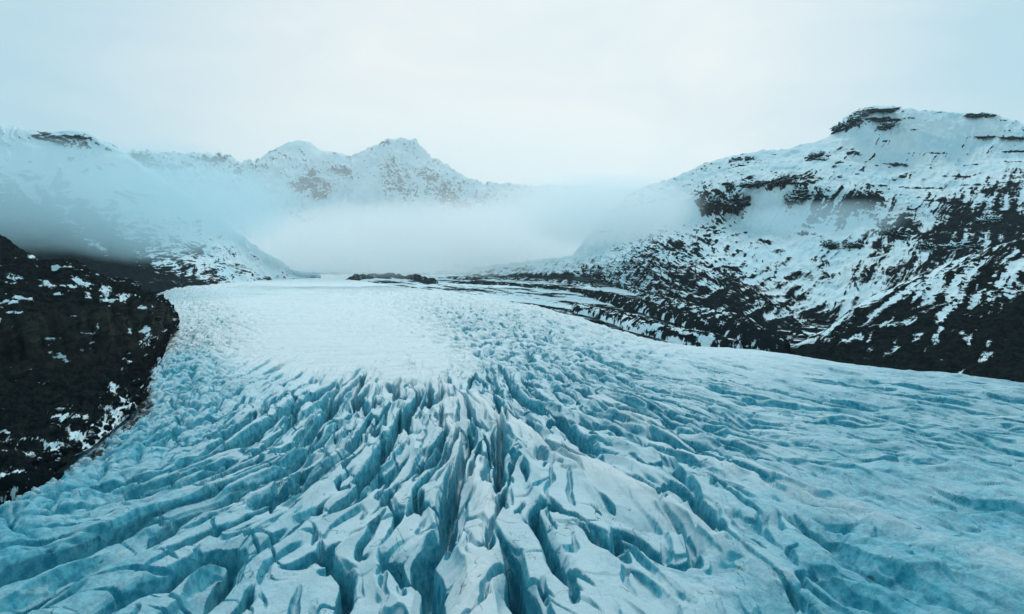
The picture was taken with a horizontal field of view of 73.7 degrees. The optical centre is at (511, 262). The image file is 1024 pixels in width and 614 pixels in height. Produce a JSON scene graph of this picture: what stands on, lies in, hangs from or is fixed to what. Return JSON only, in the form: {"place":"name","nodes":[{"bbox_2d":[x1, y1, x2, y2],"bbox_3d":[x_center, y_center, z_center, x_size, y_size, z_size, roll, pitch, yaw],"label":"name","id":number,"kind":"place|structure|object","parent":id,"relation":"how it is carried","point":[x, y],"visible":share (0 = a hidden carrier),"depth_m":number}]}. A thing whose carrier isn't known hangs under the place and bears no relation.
{"place":"outdoors","nodes":[
{"label":"outdoors","id":0,"kind":"place"},
{"bbox_2d":[0,235,179,496],"bbox_3d":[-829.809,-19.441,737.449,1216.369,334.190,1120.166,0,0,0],"label":"hill","id":1,"kind":"structure","parent":0,"point":[73,333],"depth_m":681.19},
{"bbox_2d":[24,466,34,470],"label":"boulder","id":2,"kind":"object","parent":1,"relation":"on","point":[29,468],"visible":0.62,"depth_m":370.82},
{"bbox_2d":[31,457,43,465],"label":"boulder","id":3,"kind":"object","parent":1,"relation":"on","point":[38,461],"visible":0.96,"depth_m":395.47},
{"bbox_2d":[48,450,58,456],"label":"boulder","id":4,"kind":"object","parent":1,"relation":"on","point":[52,452],"visible":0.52,"depth_m":409.36},
{"bbox_2d":[47,453,60,462],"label":"boulder","id":5,"kind":"object","parent":1,"relation":"on","point":[54,456],"visible":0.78,"depth_m":399.35},
{"bbox_2d":[54,458,62,463],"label":"boulder","id":6,"kind":"object","parent":1,"relation":"on","point":[58,460],"visible":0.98,"depth_m":391.04},
{"bbox_2d":[59,447,69,453],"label":"boulder","id":7,"kind":"object","parent":1,"relation":"on","point":[64,450],"visible":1,"depth_m":405.75},
{"bbox_2d":[71,443,82,449],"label":"boulder","id":8,"kind":"object","parent":1,"relation":"on","point":[76,445],"visible":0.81,"depth_m":422.29},
{"bbox_2d":[85,439,95,445],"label":"boulder","id":9,"kind":"object","parent":1,"relation":"on","point":[91,442],"visible":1,"depth_m":427.31},
{"bbox_2d":[86,434,97,438],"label":"boulder","id":10,"kind":"object","parent":1,"relation":"on","point":[91,436],"visible":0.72,"depth_m":439.21},
{"bbox_2d":[91,426,100,433],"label":"boulder","id":11,"kind":"object","parent":1,"relation":"on","point":[93,427],"visible":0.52,"depth_m":453.44},
{"bbox_2d":[94,422,102,426],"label":"boulder","id":12,"kind":"object","parent":1,"relation":"on","point":[98,424],"visible":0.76,"depth_m":468.19},
{"bbox_2d":[103,425,112,430],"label":"boulder","id":13,"kind":"object","parent":1,"relation":"on","point":[108,427],"visible":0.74,"depth_m":474.52},
{"bbox_2d":[124,409,131,413],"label":"boulder","id":14,"kind":"object","parent":1,"relation":"on","point":[127,411],"visible":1,"depth_m":514.21},
{"bbox_2d":[124,353,131,358],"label":"boulder","id":15,"kind":"object","parent":1,"relation":"on","point":[129,355],"visible":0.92,"depth_m":744.49},
{"bbox_2d":[130,380,139,385],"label":"boulder","id":16,"kind":"object","parent":1,"relation":"on","point":[135,383],"visible":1,"depth_m":626.48},
{"bbox_2d":[130,361,139,366],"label":"boulder","id":17,"kind":"object","parent":1,"relation":"on","point":[134,363],"visible":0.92,"depth_m":697.68},
{"bbox_2d":[133,395,142,402],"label":"boulder","id":18,"kind":"object","parent":1,"relation":"on","point":[138,398],"visible":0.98,"depth_m":559.03},
{"bbox_2d":[0,125,320,292],"bbox_3d":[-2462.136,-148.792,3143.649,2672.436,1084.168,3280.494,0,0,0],"label":"mountain","id":19,"kind":"structure","parent":0,"point":[99,206],"depth_m":2796.66},
{"bbox_2d":[46,138,66,143],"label":"rock outcrop","id":20,"kind":"object","parent":19,"relation":"on","point":[57,141],"visible":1,"depth_m":2829.02},
{"bbox_2d":[62,134,87,139],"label":"rock outcrop","id":21,"kind":"object","parent":19,"relation":"on","point":[77,136],"visible":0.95,"depth_m":2870.47},
{"bbox_2d":[260,140,351,160],"bbox_3d":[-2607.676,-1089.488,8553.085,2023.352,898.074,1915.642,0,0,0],"label":"mountain","id":22,"kind":"structure","parent":0,"point":[299,148],"depth_m":8389.32},
{"bbox_2d":[126,137,641,273],"bbox_3d":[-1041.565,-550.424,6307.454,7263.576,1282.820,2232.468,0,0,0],"label":"mountain","id":23,"kind":"structure","parent":0,"point":[398,205],"depth_m":5839.53},
{"bbox_2d":[131,153,144,156],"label":"rock outcrop","id":24,"kind":"object","parent":23,"relation":"on","point":[136,154],"visible":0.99,"depth_m":6276.04},
{"bbox_2d":[145,160,165,166],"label":"rock outcrop","id":25,"kind":"object","parent":23,"relation":"on","point":[153,163],"visible":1,"depth_m":6118.13},
{"bbox_2d":[209,158,224,160],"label":"rock outcrop","id":26,"kind":"object","parent":23,"relation":"on","point":[216,159],"visible":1,"depth_m":6266.60},
{"bbox_2d":[308,167,316,176],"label":"rock outcrop","id":27,"kind":"object","parent":23,"relation":"on","point":[311,172],"visible":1,"depth_m":6048.77},
{"bbox_2d":[311,185,328,198],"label":"rock outcrop","id":28,"kind":"object","parent":23,"relation":"on","point":[317,191],"visible":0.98,"depth_m":5860.93},
{"bbox_2d":[48,274,830,471],"bbox_3d":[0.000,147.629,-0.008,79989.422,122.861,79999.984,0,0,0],"label":"ground","id":29,"kind":"structure","parent":0,"point":[561,301],"depth_m":2478.18},
{"bbox_2d":[0,470,63,504],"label":"moraine ridge","id":30,"kind":"structure","parent":29,"relation":"on","point":[21,483],"depth_m":348.42},
{"bbox_2d":[413,270,470,274],"bbox_3d":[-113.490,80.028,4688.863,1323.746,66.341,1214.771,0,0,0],"label":"moraine ridge","id":31,"kind":"structure","parent":29,"relation":"on","point":[443,272],"depth_m":5208.14},
{"bbox_2d":[439,275,600,287],"bbox_3d":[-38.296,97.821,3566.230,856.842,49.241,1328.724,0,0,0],"label":"moraine ridge","id":32,"kind":"structure","parent":29,"relation":"on","point":[558,280],"depth_m":3788.38},
{"bbox_2d":[449,281,790,352],"bbox_3d":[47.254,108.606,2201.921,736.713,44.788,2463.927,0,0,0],"label":"moraine ridge","id":33,"kind":"structure","parent":29,"relation":"on","point":[751,335],"depth_m":1358.53},
{"bbox_2d":[571,303,743,348],"bbox_3d":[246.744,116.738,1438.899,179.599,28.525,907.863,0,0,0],"label":"moraine ridge","id":34,"kind":"structure","parent":29,"relation":"on","point":[638,324],"depth_m":1201.91},
{"bbox_2d":[598,280,762,327],"bbox_3d":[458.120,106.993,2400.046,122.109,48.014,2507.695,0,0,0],"label":"moraine ridge","id":35,"kind":"structure","parent":29,"relation":"on","point":[681,304],"depth_m":1758.14},
{"bbox_2d":[0,272,1023,613],"bbox_3d":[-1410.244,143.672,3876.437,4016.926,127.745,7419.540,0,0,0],"label":"glacier","id":36,"kind":"object","parent":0,"point":[336,442],"visible":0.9,"depth_m":354.63},
{"bbox_2d":[31,488,40,493],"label":"ice block","id":37,"kind":"structure","parent":36,"relation":"on","point":[37,490],"depth_m":329.04},
{"bbox_2d":[55,479,63,485],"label":"ice block","id":38,"kind":"structure","parent":36,"relation":"on","point":[58,482],"depth_m":333.72},
{"bbox_2d":[78,457,91,465],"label":"ice block","id":39,"kind":"structure","parent":36,"relation":"on","point":[84,461],"depth_m":379.62},
{"bbox_2d":[104,446,113,453],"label":"ice block","id":40,"kind":"structure","parent":36,"relation":"on","point":[110,449],"depth_m":398.95},
{"bbox_2d":[116,438,121,444],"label":"ice block","id":41,"kind":"structure","parent":36,"relation":"on","point":[118,441],"depth_m":428.05},
{"bbox_2d":[115,428,123,435],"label":"ice block","id":42,"kind":"structure","parent":36,"relation":"on","point":[119,431],"depth_m":448.25},
{"bbox_2d":[150,411,156,416],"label":"ice block","id":43,"kind":"structure","parent":36,"relation":"on","point":[153,414],"depth_m":506.12},
{"bbox_2d":[174,399,182,405],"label":"ice block","id":44,"kind":"structure","parent":36,"relation":"on","point":[178,401],"depth_m":528.23},
{"bbox_2d":[347,272,437,283],"bbox_3d":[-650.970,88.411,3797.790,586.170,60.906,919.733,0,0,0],"label":"moraine ridge","id":45,"kind":"structure","parent":36,"relation":"on","point":[414,277],"depth_m":3986.17},
{"bbox_2d":[0,0,1023,188],"label":"sky","id":46,"kind":"structure","parent":0,"point":[623,94]},
{"bbox_2d":[471,105,1023,340],"bbox_3d":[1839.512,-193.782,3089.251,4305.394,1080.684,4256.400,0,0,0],"label":"mountain","id":47,"kind":"structure","parent":0,"point":[766,259],"depth_m":2412.53},
{"bbox_2d":[701,194,720,211],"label":"rock outcrop","id":48,"kind":"object","parent":47,"relation":"on","point":[710,202],"visible":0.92,"depth_m":2621.36},
{"bbox_2d":[719,189,750,215],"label":"rock outcrop","id":49,"kind":"object","parent":47,"relation":"on","point":[734,202],"visible":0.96,"depth_m":2490.11},
{"bbox_2d":[728,156,743,162],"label":"rock outcrop","id":50,"kind":"object","parent":47,"relation":"on","point":[732,159],"visible":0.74,"depth_m":2958.40},
{"bbox_2d":[745,155,753,160],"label":"rock outcrop","id":51,"kind":"object","parent":47,"relation":"on","point":[747,157],"visible":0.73,"depth_m":2875.75},
{"bbox_2d":[734,180,769,188],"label":"rock outcrop","id":52,"kind":"object","parent":47,"relation":"on","point":[757,183],"visible":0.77,"depth_m":2442.98},
{"bbox_2d":[770,174,800,186],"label":"rock outcrop","id":53,"kind":"object","parent":47,"relation":"on","point":[782,179],"visible":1,"depth_m":2375.21},
{"bbox_2d":[783,185,812,208],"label":"rock outcrop","id":54,"kind":"object","parent":47,"relation":"on","point":[798,196],"visible":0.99,"depth_m":2331.69},
{"bbox_2d":[804,151,824,158],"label":"rock outcrop","id":55,"kind":"object","parent":47,"relation":"on","point":[819,154],"visible":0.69,"depth_m":2697.14},
{"bbox_2d":[822,239,839,247],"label":"rock outcrop","id":56,"kind":"object","parent":47,"relation":"on","point":[831,242],"visible":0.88,"depth_m":2049.60},
{"bbox_2d":[830,114,863,134],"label":"rock outcrop","id":57,"kind":"object","parent":47,"relation":"on","point":[854,121],"visible":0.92,"depth_m":2993.10},
{"bbox_2d":[843,241,863,247],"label":"rock outcrop","id":58,"kind":"object","parent":47,"relation":"on","point":[850,244],"visible":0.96,"depth_m":2012.06},
{"bbox_2d":[853,110,869,116],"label":"rock outcrop","id":59,"kind":"object","parent":47,"relation":"on","point":[864,114],"visible":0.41,"depth_m":3053.37},
{"bbox_2d":[853,107,899,113],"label":"rock outcrop","id":60,"kind":"object","parent":47,"relation":"on","point":[888,110],"visible":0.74,"depth_m":3057.51},
{"bbox_2d":[864,116,902,121],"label":"rock outcrop","id":61,"kind":"object","parent":47,"relation":"on","point":[882,119],"visible":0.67,"depth_m":3014.50},
{"bbox_2d":[877,121,896,130],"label":"rock outcrop","id":62,"kind":"object","parent":47,"relation":"on","point":[885,126],"visible":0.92,"depth_m":2988.83},
{"bbox_2d":[879,226,910,238],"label":"rock outcrop","id":63,"kind":"object","parent":47,"relation":"on","point":[893,231],"visible":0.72,"depth_m":2051.73},
{"bbox_2d":[882,162,907,166],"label":"rock outcrop","id":64,"kind":"object","parent":47,"relation":"on","point":[894,164],"visible":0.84,"depth_m":2836.39},
{"bbox_2d":[915,239,936,249],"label":"rock outcrop","id":65,"kind":"object","parent":47,"relation":"on","point":[924,244],"visible":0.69,"depth_m":1897.18},
{"bbox_2d":[938,239,975,250],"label":"rock outcrop","id":66,"kind":"object","parent":47,"relation":"on","point":[962,244],"visible":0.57,"depth_m":1896.25},
{"bbox_2d":[960,112,996,117],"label":"rock outcrop","id":67,"kind":"object","parent":47,"relation":"on","point":[973,115],"visible":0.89,"depth_m":3099.02},
{"bbox_2d":[974,136,998,138],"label":"rock outcrop","id":68,"kind":"object","parent":47,"relation":"on","point":[979,137],"visible":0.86,"depth_m":2977.22},
{"bbox_2d":[972,214,1002,223],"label":"rock outcrop","id":69,"kind":"object","parent":47,"relation":"on","point":[990,218],"visible":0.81,"depth_m":2159.48},
{"bbox_2d":[999,136,1023,139],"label":"rock outcrop","id":70,"kind":"object","parent":47,"relation":"on","point":[1019,138],"visible":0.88,"depth_m":2927.43},
{"bbox_2d":[784,237,1023,382],"bbox_3d":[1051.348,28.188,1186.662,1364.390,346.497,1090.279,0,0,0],"label":"mountain","id":71,"kind":"structure","parent":0,"point":[964,315],"depth_m":1020.51}
]}

